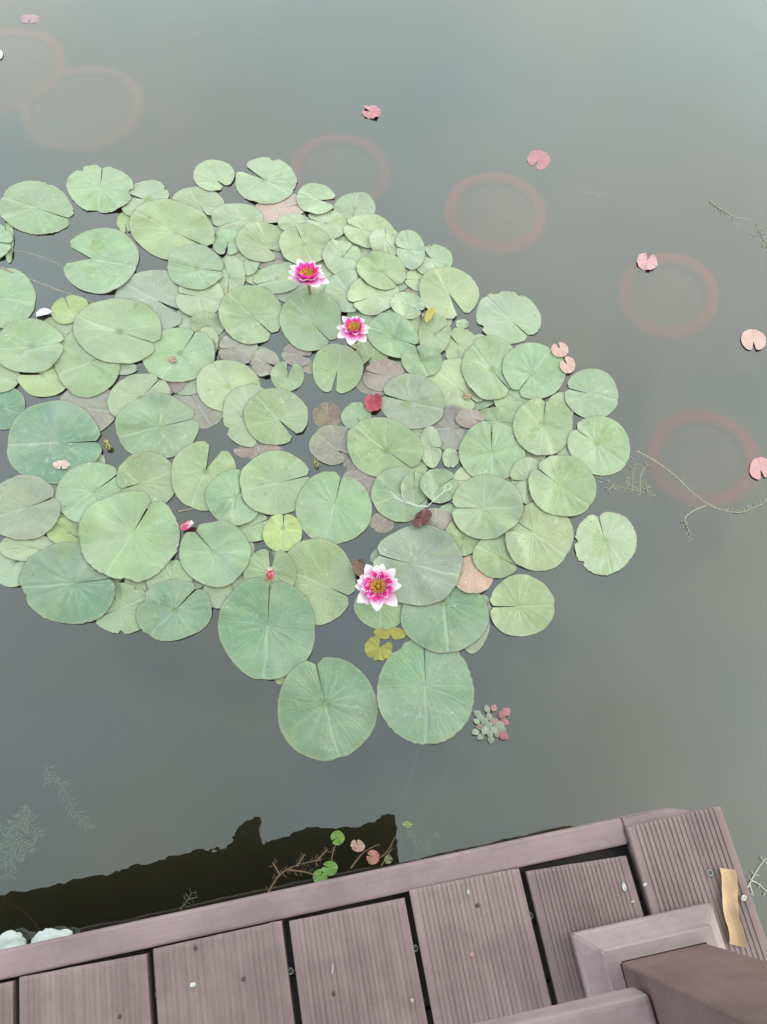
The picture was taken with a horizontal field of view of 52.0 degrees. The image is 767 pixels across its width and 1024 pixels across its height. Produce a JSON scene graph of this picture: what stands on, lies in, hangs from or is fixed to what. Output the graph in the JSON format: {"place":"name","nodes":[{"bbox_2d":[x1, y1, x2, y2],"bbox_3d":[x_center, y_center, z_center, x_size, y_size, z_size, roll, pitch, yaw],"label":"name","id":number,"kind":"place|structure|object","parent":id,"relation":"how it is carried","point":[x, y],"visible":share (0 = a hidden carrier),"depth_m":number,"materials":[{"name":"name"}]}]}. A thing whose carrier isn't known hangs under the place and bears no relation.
{"place":"outdoors","nodes":[
{"label":"outdoors","id":0,"kind":"place"},
{"bbox_2d":[0,0,766,943],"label":"water","id":1,"kind":"structure","parent":0,"point":[144,776],"depth_m":1.61,"materials":[{"name":"grey liquid"}]},
{"bbox_2d":[0,388,24,429],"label":"lily pad","id":2,"kind":"object","parent":1,"relation":"on","point":[12,404],"visible":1,"depth_m":1.63,"materials":[{"name":"green plant"}]},
{"bbox_2d":[0,268,35,328],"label":"lily pad","id":3,"kind":"object","parent":1,"relation":"on","point":[17,296],"visible":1,"depth_m":1.75,"materials":[{"name":"green plant"}]},
{"bbox_2d":[0,535,55,560],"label":"lily pad","id":4,"kind":"object","parent":1,"relation":"on","point":[18,550],"visible":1,"depth_m":1.51,"materials":[{"name":"green plant"}]},
{"bbox_2d":[0,474,60,539],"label":"lily pad","id":5,"kind":"object","parent":1,"relation":"on","point":[20,519],"visible":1,"depth_m":1.54,"materials":[{"name":"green plant"}]},
{"bbox_2d":[0,318,63,372],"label":"lily pad","id":6,"kind":"object","parent":1,"relation":"on","point":[20,339],"visible":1,"depth_m":1.69,"materials":[{"name":"green plant"}]},
{"bbox_2d":[0,180,73,234],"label":"lily pad","id":7,"kind":"object","parent":1,"relation":"on","point":[22,203],"visible":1,"depth_m":1.85,"materials":[{"name":"green plant"}]},
{"bbox_2d":[17,365,65,396],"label":"lily pad","id":8,"kind":"object","parent":1,"relation":"on","point":[47,383],"visible":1,"depth_m":1.65,"materials":[{"name":"green plant"}]},
{"bbox_2d":[7,400,101,483],"bbox_3d":[-0.670,-0.144,1.595,0.192,0.010,0.199,-11,67,-4],"label":"lily pad","id":9,"kind":"object","parent":1,"relation":"on","point":[40,434],"visible":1,"depth_m":1.60,"materials":[{"name":"green plant"}]},
{"bbox_2d":[18,542,114,623],"bbox_3d":[-0.592,0.132,1.472,0.180,0.013,0.169,-11,67,-4],"label":"lily pad","id":10,"kind":"object","parent":1,"relation":"on","point":[51,578],"visible":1,"depth_m":1.47,"materials":[{"name":"green plant"}]},
{"bbox_2d":[54,331,119,397],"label":"lily pad","id":11,"kind":"object","parent":1,"relation":"on","point":[80,373],"visible":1,"depth_m":1.66,"materials":[{"name":"green plant"}]},
{"bbox_2d":[60,389,114,431],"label":"lily pad","id":12,"kind":"object","parent":1,"relation":"on","point":[97,410],"visible":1,"depth_m":1.63,"materials":[{"name":"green plant"}]},
{"bbox_2d":[55,462,126,521],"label":"lily pad","id":13,"kind":"object","parent":1,"relation":"on","point":[76,494],"visible":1,"depth_m":1.55,"materials":[{"name":"green plant"}]},
{"bbox_2d":[66,165,133,212],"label":"lily pad","id":14,"kind":"object","parent":1,"relation":"on","point":[88,189],"visible":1,"depth_m":1.87,"materials":[{"name":"green plant"}]},
{"bbox_2d":[63,228,138,293],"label":"lily pad","id":15,"kind":"object","parent":1,"relation":"on","point":[111,264],"visible":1,"depth_m":1.78,"materials":[{"name":"green plant"}]},
{"bbox_2d":[73,298,161,363],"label":"lily pad","id":16,"kind":"object","parent":1,"relation":"on","point":[102,329],"visible":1,"depth_m":1.70,"materials":[{"name":"green plant"}]},
{"bbox_2d":[96,582,145,633],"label":"lily pad","id":17,"kind":"object","parent":1,"relation":"on","point":[128,599],"visible":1,"depth_m":1.45,"materials":[{"name":"green plant"}]},
{"bbox_2d":[78,490,179,582],"bbox_3d":[-0.487,0.046,1.507,0.192,0.014,0.195,-11,67,-4],"label":"lily pad","id":18,"kind":"object","parent":1,"relation":"on","point":[114,544],"visible":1,"depth_m":1.51,"materials":[{"name":"green plant"}]},
{"bbox_2d":[107,373,170,416],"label":"lily pad","id":19,"kind":"object","parent":1,"relation":"on","point":[124,392],"visible":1,"depth_m":1.64,"materials":[{"name":"green plant"}]},
{"bbox_2d":[121,180,168,215],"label":"lily pad","id":20,"kind":"object","parent":1,"relation":"on","point":[147,190],"visible":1,"depth_m":1.86,"materials":[{"name":"green plant"}]},
{"bbox_2d":[117,451,174,508],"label":"lily pad","id":21,"kind":"object","parent":1,"relation":"on","point":[149,472],"visible":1,"depth_m":1.56,"materials":[{"name":"green plant"}]},
{"bbox_2d":[115,270,192,329],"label":"lily pad","id":22,"kind":"object","parent":1,"relation":"on","point":[149,288],"visible":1,"depth_m":1.74,"materials":[{"name":"green plant"}]},
{"bbox_2d":[115,393,199,457],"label":"lily pad","id":23,"kind":"object","parent":1,"relation":"on","point":[141,423],"visible":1,"depth_m":1.61,"materials":[{"name":"green plant"}]},
{"bbox_2d":[129,198,214,259],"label":"lily pad","id":24,"kind":"object","parent":1,"relation":"on","point":[156,226],"visible":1,"depth_m":1.82,"materials":[{"name":"green plant"}]},
{"bbox_2d":[136,579,211,640],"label":"lily pad","id":25,"kind":"object","parent":1,"relation":"on","point":[159,617],"visible":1,"depth_m":1.45,"materials":[{"name":"green plant"}]},
{"bbox_2d":[142,327,214,381],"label":"lily pad","id":26,"kind":"object","parent":1,"relation":"on","point":[195,356],"visible":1,"depth_m":1.68,"materials":[{"name":"green plant"}]},
{"bbox_2d":[167,244,223,289],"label":"lily pad","id":27,"kind":"object","parent":1,"relation":"on","point":[187,265],"visible":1,"depth_m":1.77,"materials":[{"name":"green plant"}]},
{"bbox_2d":[173,393,222,428],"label":"lily pad","id":28,"kind":"object","parent":1,"relation":"on","point":[205,417],"visible":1,"depth_m":1.62,"materials":[{"name":"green plant"}]},
{"bbox_2d":[172,186,224,215],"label":"lily pad","id":29,"kind":"object","parent":1,"relation":"on","point":[206,201],"visible":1,"depth_m":1.85,"materials":[{"name":"green plant"}]},
{"bbox_2d":[175,282,223,316],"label":"lily pad","id":30,"kind":"object","parent":1,"relation":"on","point":[209,299],"visible":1,"depth_m":1.73,"materials":[{"name":"green plant"}]},
{"bbox_2d":[171,441,236,510],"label":"lily pad","id":31,"kind":"object","parent":1,"relation":"on","point":[192,477],"visible":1,"depth_m":1.56,"materials":[{"name":"green plant"}]},
{"bbox_2d":[193,159,234,190],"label":"lily pad","id":32,"kind":"object","parent":1,"relation":"on","point":[208,175],"visible":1,"depth_m":1.88,"materials":[{"name":"green plant"}]},
{"bbox_2d":[179,520,250,586],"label":"lily pad","id":33,"kind":"object","parent":1,"relation":"on","point":[224,561],"visible":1,"depth_m":1.49,"materials":[{"name":"green plant"}]},
{"bbox_2d":[196,360,260,411],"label":"lily pad","id":34,"kind":"object","parent":1,"relation":"on","point":[216,380],"visible":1,"depth_m":1.65,"materials":[{"name":"green plant"}]},
{"bbox_2d":[214,255,244,294],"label":"lily pad","id":35,"kind":"object","parent":1,"relation":"on","point":[232,271],"visible":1,"depth_m":1.76,"materials":[{"name":"green plant"}]},
{"bbox_2d":[205,469,258,525],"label":"lily pad","id":36,"kind":"object","parent":1,"relation":"on","point":[225,501],"visible":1,"depth_m":1.53,"materials":[{"name":"green plant"}]},
{"bbox_2d":[211,203,263,230],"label":"lily pad","id":37,"kind":"object","parent":1,"relation":"on","point":[238,216],"visible":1,"depth_m":1.83,"materials":[{"name":"green plant"}]},
{"bbox_2d":[218,285,281,344],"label":"lily pad","id":38,"kind":"object","parent":1,"relation":"on","point":[241,308],"visible":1,"depth_m":1.72,"materials":[{"name":"green plant"}]},
{"bbox_2d":[222,383,279,447],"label":"lily pad","id":39,"kind":"object","parent":1,"relation":"on","point":[236,401],"visible":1,"depth_m":1.62,"materials":[{"name":"green plant"}]},
{"bbox_2d":[217,577,314,679],"bbox_3d":[-0.213,0.210,1.432,0.177,0.013,0.194,-11,67,-4],"label":"lily pad","id":40,"kind":"object","parent":1,"relation":"on","point":[257,641],"visible":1,"depth_m":1.44,"materials":[{"name":"green plant"}]},
{"bbox_2d":[235,157,296,203],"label":"lily pad","id":41,"kind":"object","parent":1,"relation":"on","point":[276,183],"visible":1,"depth_m":1.87,"materials":[{"name":"green plant"}]},
{"bbox_2d":[243,549,295,598],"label":"lily pad","id":42,"kind":"object","parent":1,"relation":"on","point":[283,567],"visible":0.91,"depth_m":1.48,"materials":[{"name":"green plant"}]},
{"bbox_2d":[239,450,309,514],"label":"lily pad","id":43,"kind":"object","parent":1,"relation":"on","point":[265,489],"visible":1,"depth_m":1.55,"materials":[{"name":"green plant"}]},
{"bbox_2d":[243,388,307,444],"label":"lily pad","id":44,"kind":"object","parent":1,"relation":"on","point":[266,411],"visible":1,"depth_m":1.61,"materials":[{"name":"green plant"}]},
{"bbox_2d":[258,251,296,268],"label":"lily pad","id":45,"kind":"object","parent":1,"relation":"on","point":[278,257],"visible":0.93,"depth_m":1.78,"materials":[{"name":"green plant"}]},
{"bbox_2d":[279,222,329,263],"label":"lily pad","id":46,"kind":"object","parent":45,"relation":"on","point":[309,248],"visible":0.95,"depth_m":1.79,"materials":[{"name":"green plant"}]},
{"bbox_2d":[262,513,301,551],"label":"lily pad","id":47,"kind":"object","parent":1,"relation":"on","point":[277,534],"visible":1,"depth_m":1.51,"materials":[{"name":"green plant"}]},
{"bbox_2d":[269,225,300,251],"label":"lily pad","id":48,"kind":"object","parent":1,"relation":"on","point":[280,230],"visible":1,"depth_m":1.81,"materials":[{"name":"green plant"}]},
{"bbox_2d":[235,221,280,261],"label":"lily pad","id":49,"kind":"object","parent":48,"relation":"on","point":[256,240],"visible":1,"depth_m":1.80,"materials":[{"name":"green plant"}]},
{"bbox_2d":[270,361,303,390],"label":"lily pad","id":50,"kind":"object","parent":1,"relation":"on","point":[282,378],"visible":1,"depth_m":1.65,"materials":[{"name":"green plant"}]},
{"bbox_2d":[274,284,310,302],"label":"lily pad","id":51,"kind":"object","parent":1,"relation":"on","point":[284,297],"visible":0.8,"depth_m":1.74,"materials":[{"name":"green plant"}]},
{"bbox_2d":[253,262,297,293],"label":"lily pad","id":52,"kind":"object","parent":51,"relation":"on","point":[277,275],"visible":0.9,"depth_m":1.75,"materials":[{"name":"green plant"}]},
{"bbox_2d":[279,289,340,350],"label":"lily pad","id":53,"kind":"object","parent":1,"relation":"on","point":[304,314],"visible":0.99,"depth_m":1.71,"materials":[{"name":"green plant"}]},
{"bbox_2d":[287,259,328,294],"bbox_3d":[-0.159,-0.496,1.716,0.099,0.115,0.072,29,70,13],"label":"water lily flower","id":54,"kind":"object","parent":53,"relation":"on","point":[306,273],"visible":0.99,"depth_m":1.69,"materials":[{"name":"pink plant"}]},
{"bbox_2d":[296,183,334,214],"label":"lily pad","id":55,"kind":"object","parent":1,"relation":"on","point":[310,197],"visible":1,"depth_m":1.85,"materials":[{"name":"green plant"}]},
{"bbox_2d":[287,538,355,624],"bbox_3d":[-0.126,0.129,1.469,0.147,0.006,0.171,-11,67,-4],"label":"lily pad","id":56,"kind":"object","parent":1,"relation":"on","point":[322,565],"visible":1,"depth_m":1.48,"materials":[{"name":"green plant"}]},
{"bbox_2d":[277,657,377,760],"bbox_3d":[-0.098,0.342,1.375,0.176,0.009,0.178,-11,67,-4],"label":"lily pad","id":57,"kind":"object","parent":1,"relation":"on","point":[340,720],"visible":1,"depth_m":1.38,"materials":[{"name":"green plant"}]},
{"bbox_2d":[309,425,348,464],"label":"lily pad","id":58,"kind":"object","parent":1,"relation":"on","point":[327,443],"visible":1,"depth_m":1.59,"materials":[{"name":"grey plant"}]},
{"bbox_2d":[295,471,371,543],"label":"lily pad","id":59,"kind":"object","parent":1,"relation":"on","point":[321,512],"visible":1,"depth_m":1.53,"materials":[{"name":"green plant"}]},
{"bbox_2d":[312,343,363,393],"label":"lily pad","id":60,"kind":"object","parent":1,"relation":"on","point":[343,362],"visible":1,"depth_m":1.66,"materials":[{"name":"green plant"}]},
{"bbox_2d":[325,269,368,312],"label":"lily pad","id":61,"kind":"object","parent":1,"relation":"on","point":[337,286],"visible":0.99,"depth_m":1.74,"materials":[{"name":"green plant"}]},
{"bbox_2d":[333,192,375,220],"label":"lily pad","id":62,"kind":"object","parent":1,"relation":"on","point":[346,206],"visible":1,"depth_m":1.84,"materials":[{"name":"green plant"}]},
{"bbox_2d":[340,236,372,256],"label":"lily pad","id":63,"kind":"object","parent":1,"relation":"on","point":[365,252],"visible":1,"depth_m":1.79,"materials":[{"name":"green plant"}]},
{"bbox_2d":[322,239,361,273],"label":"lily pad","id":64,"kind":"object","parent":63,"relation":"on","point":[336,259],"visible":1,"depth_m":1.77,"materials":[{"name":"green plant"}]},
{"bbox_2d":[343,213,393,247],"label":"lily pad","id":65,"kind":"object","parent":1,"relation":"on","point":[367,224],"visible":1,"depth_m":1.81,"materials":[{"name":"green plant"}]},
{"bbox_2d":[347,277,398,315],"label":"lily pad","id":66,"kind":"object","parent":1,"relation":"on","point":[377,302],"visible":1,"depth_m":1.73,"materials":[{"name":"green plant"}]},
{"bbox_2d":[354,591,403,628],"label":"lily pad","id":67,"kind":"object","parent":1,"relation":"on","point":[384,615],"visible":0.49,"depth_m":1.44,"materials":[{"name":"green plant"}]},
{"bbox_2d":[355,564,401,610],"bbox_3d":[-0.009,0.146,1.442,0.083,0.101,0.092,-11,70,-2],"label":"water lily flower","id":68,"kind":"object","parent":67,"relation":"on","point":[376,585],"visible":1,"depth_m":1.40,"materials":[{"name":"pink plant"}]},
{"bbox_2d":[363,359,403,390],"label":"lily pad","id":69,"kind":"object","parent":1,"relation":"on","point":[387,370],"visible":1,"depth_m":1.65,"materials":[{"name":"pink plant"}]},
{"bbox_2d":[347,417,423,476],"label":"lily pad","id":70,"kind":"object","parent":1,"relation":"on","point":[374,444],"visible":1,"depth_m":1.58,"materials":[{"name":"green plant"}]},
{"bbox_2d":[366,312,418,357],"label":"lily pad","id":71,"kind":"object","parent":1,"relation":"on","point":[388,332],"visible":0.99,"depth_m":1.69,"materials":[{"name":"green plant"}]},
{"bbox_2d":[371,467,427,521],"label":"lily pad","id":72,"kind":"object","parent":1,"relation":"on","point":[387,482],"visible":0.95,"depth_m":1.54,"materials":[{"name":"green plant"}]},
{"bbox_2d":[395,268,409,291],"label":"lily pad","id":73,"kind":"object","parent":1,"relation":"on","point":[402,286],"visible":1,"depth_m":1.74,"materials":[{"name":"green plant"}]},
{"bbox_2d":[356,250,405,289],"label":"lily pad","id":74,"kind":"object","parent":73,"relation":"on","point":[378,269],"visible":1,"depth_m":1.76,"materials":[{"name":"green plant"}]},
{"bbox_2d":[396,230,424,269],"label":"lily pad","id":75,"kind":"object","parent":1,"relation":"on","point":[412,257],"visible":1,"depth_m":1.78,"materials":[{"name":"green plant"}]},
{"bbox_2d":[381,373,444,428],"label":"lily pad","id":76,"kind":"object","parent":1,"relation":"on","point":[422,405],"visible":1,"depth_m":1.62,"materials":[{"name":"green plant"}]},
{"bbox_2d":[373,525,462,605],"bbox_3d":[0.067,0.097,1.476,0.169,0.012,0.162,-11,67,-4],"label":"lily pad","id":77,"kind":"object","parent":1,"relation":"on","point":[428,572],"visible":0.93,"depth_m":1.48,"materials":[{"name":"green plant"}]},
{"bbox_2d":[401,345,441,376],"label":"lily pad","id":78,"kind":"object","parent":1,"relation":"on","point":[428,363],"visible":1,"depth_m":1.66,"materials":[{"name":"green plant"}]},
{"bbox_2d":[377,640,473,744],"bbox_3d":[0.073,0.313,1.386,0.174,0.006,0.189,-11,67,-4],"label":"lily pad","id":79,"kind":"object","parent":1,"relation":"on","point":[436,709],"visible":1,"depth_m":1.38,"materials":[{"name":"green plant"}]},
{"bbox_2d":[418,313,450,352],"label":"lily pad","id":80,"kind":"object","parent":1,"relation":"on","point":[429,335],"visible":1,"depth_m":1.69,"materials":[{"name":"green plant"}]},
{"bbox_2d":[420,468,457,502],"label":"lily pad","id":81,"kind":"object","parent":1,"relation":"on","point":[433,482],"visible":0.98,"depth_m":1.54,"materials":[{"name":"green plant"}]},
{"bbox_2d":[400,586,488,652],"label":"lily pad","id":82,"kind":"object","parent":1,"relation":"on","point":[457,620],"visible":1,"depth_m":1.44,"materials":[{"name":"green plant"}]},
{"bbox_2d":[419,267,479,318],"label":"lily pad","id":83,"kind":"object","parent":1,"relation":"on","point":[438,286],"visible":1,"depth_m":1.74,"materials":[{"name":"green plant"}]},
{"bbox_2d":[432,405,468,450],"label":"lily pad","id":84,"kind":"object","parent":1,"relation":"on","point":[444,426],"visible":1,"depth_m":1.60,"materials":[{"name":"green plant"}]},
{"bbox_2d":[426,358,482,408],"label":"lily pad","id":85,"kind":"object","parent":1,"relation":"on","point":[448,379],"visible":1,"depth_m":1.64,"materials":[{"name":"green plant"}]},
{"bbox_2d":[456,554,492,593],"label":"lily pad","id":86,"kind":"object","parent":1,"relation":"on","point":[473,578],"visible":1,"depth_m":1.47,"materials":[{"name":"pink plant"}]},
{"bbox_2d":[462,335,512,399],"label":"lily pad","id":87,"kind":"object","parent":1,"relation":"on","point":[483,358],"visible":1,"depth_m":1.65,"materials":[{"name":"green plant"}]},
{"bbox_2d":[452,475,523,539],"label":"lily pad","id":88,"kind":"object","parent":1,"relation":"on","point":[491,506],"visible":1,"depth_m":1.52,"materials":[{"name":"green plant"}]},
{"bbox_2d":[472,705,509,743],"bbox_3d":[0.186,0.366,1.359,0.063,0.006,0.068,7,67,4],"label":"floating rosette","id":89,"kind":"object","parent":1,"relation":"on","point":[496,727],"visible":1,"depth_m":1.36,"materials":[{"name":"green plant"}]},
{"bbox_2d":[459,421,524,478],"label":"lily pad","id":90,"kind":"object","parent":1,"relation":"on","point":[500,456],"visible":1,"depth_m":1.57,"materials":[{"name":"green plant"}]},
{"bbox_2d":[472,534,516,577],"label":"lily pad","id":91,"kind":"object","parent":1,"relation":"on","point":[490,556],"visible":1,"depth_m":1.48,"materials":[{"name":"green plant"}]},
{"bbox_2d":[476,291,540,343],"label":"lily pad","id":92,"kind":"object","parent":1,"relation":"on","point":[499,314],"visible":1,"depth_m":1.71,"materials":[{"name":"green plant"}]},
{"bbox_2d":[490,574,554,636],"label":"lily pad","id":93,"kind":"object","parent":1,"relation":"on","point":[530,599],"visible":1,"depth_m":1.45,"materials":[{"name":"green plant"}]},
{"bbox_2d":[510,457,543,503],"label":"lily pad","id":94,"kind":"object","parent":1,"relation":"on","point":[523,468],"visible":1,"depth_m":1.55,"materials":[{"name":"green plant"}]},
{"bbox_2d":[502,342,565,398],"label":"lily pad","id":95,"kind":"object","parent":1,"relation":"on","point":[537,364],"visible":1,"depth_m":1.65,"materials":[{"name":"green plant"}]},
{"bbox_2d":[505,502,573,570],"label":"lily pad","id":96,"kind":"object","parent":1,"relation":"on","point":[546,543],"visible":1,"depth_m":1.50,"materials":[{"name":"green plant"}]},
{"bbox_2d":[513,398,572,454],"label":"lily pad","id":97,"kind":"object","parent":1,"relation":"on","point":[534,433],"visible":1,"depth_m":1.59,"materials":[{"name":"green plant"}]},
{"bbox_2d":[528,455,596,516],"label":"lily pad","id":98,"kind":"object","parent":1,"relation":"on","point":[573,493],"visible":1,"depth_m":1.54,"materials":[{"name":"green plant"}]},
{"bbox_2d":[564,368,618,417],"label":"lily pad","id":99,"kind":"object","parent":1,"relation":"on","point":[600,395],"visible":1,"depth_m":1.62,"materials":[{"name":"green plant"}]},
{"bbox_2d":[567,416,629,475],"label":"lily pad","id":100,"kind":"object","parent":1,"relation":"on","point":[602,448],"visible":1,"depth_m":1.58,"materials":[{"name":"green plant"}]},
{"bbox_2d":[574,512,636,575],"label":"lily pad","id":101,"kind":"object","parent":1,"relation":"on","point":[612,550],"visible":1,"depth_m":1.49,"materials":[{"name":"green plant"}]},
{"label":"pond bed","id":102,"kind":"structure","parent":0,"visible":0},
{"bbox_2d":[0,806,766,1023],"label":"wooden deck","id":103,"kind":"structure","parent":102,"relation":"on","point":[389,942],"depth_m":0.93,"materials":[{"name":"brown wood"}]},
{"bbox_2d":[474,903,766,1023],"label":"deck railing","id":104,"kind":"object","parent":103,"relation":"on","point":[669,967],"visible":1,"depth_m":0.79,"materials":[{"name":"paint"}]},
{"bbox_2d":[720,868,745,947],"bbox_3d":[0.410,0.465,0.925,0.021,0.008,0.084,1,66,2],"label":"dry leaf strip","id":105,"kind":"object","parent":103,"relation":"on","point":[731,905],"visible":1,"depth_m":0.93,"materials":[{"name":"beige plant"}]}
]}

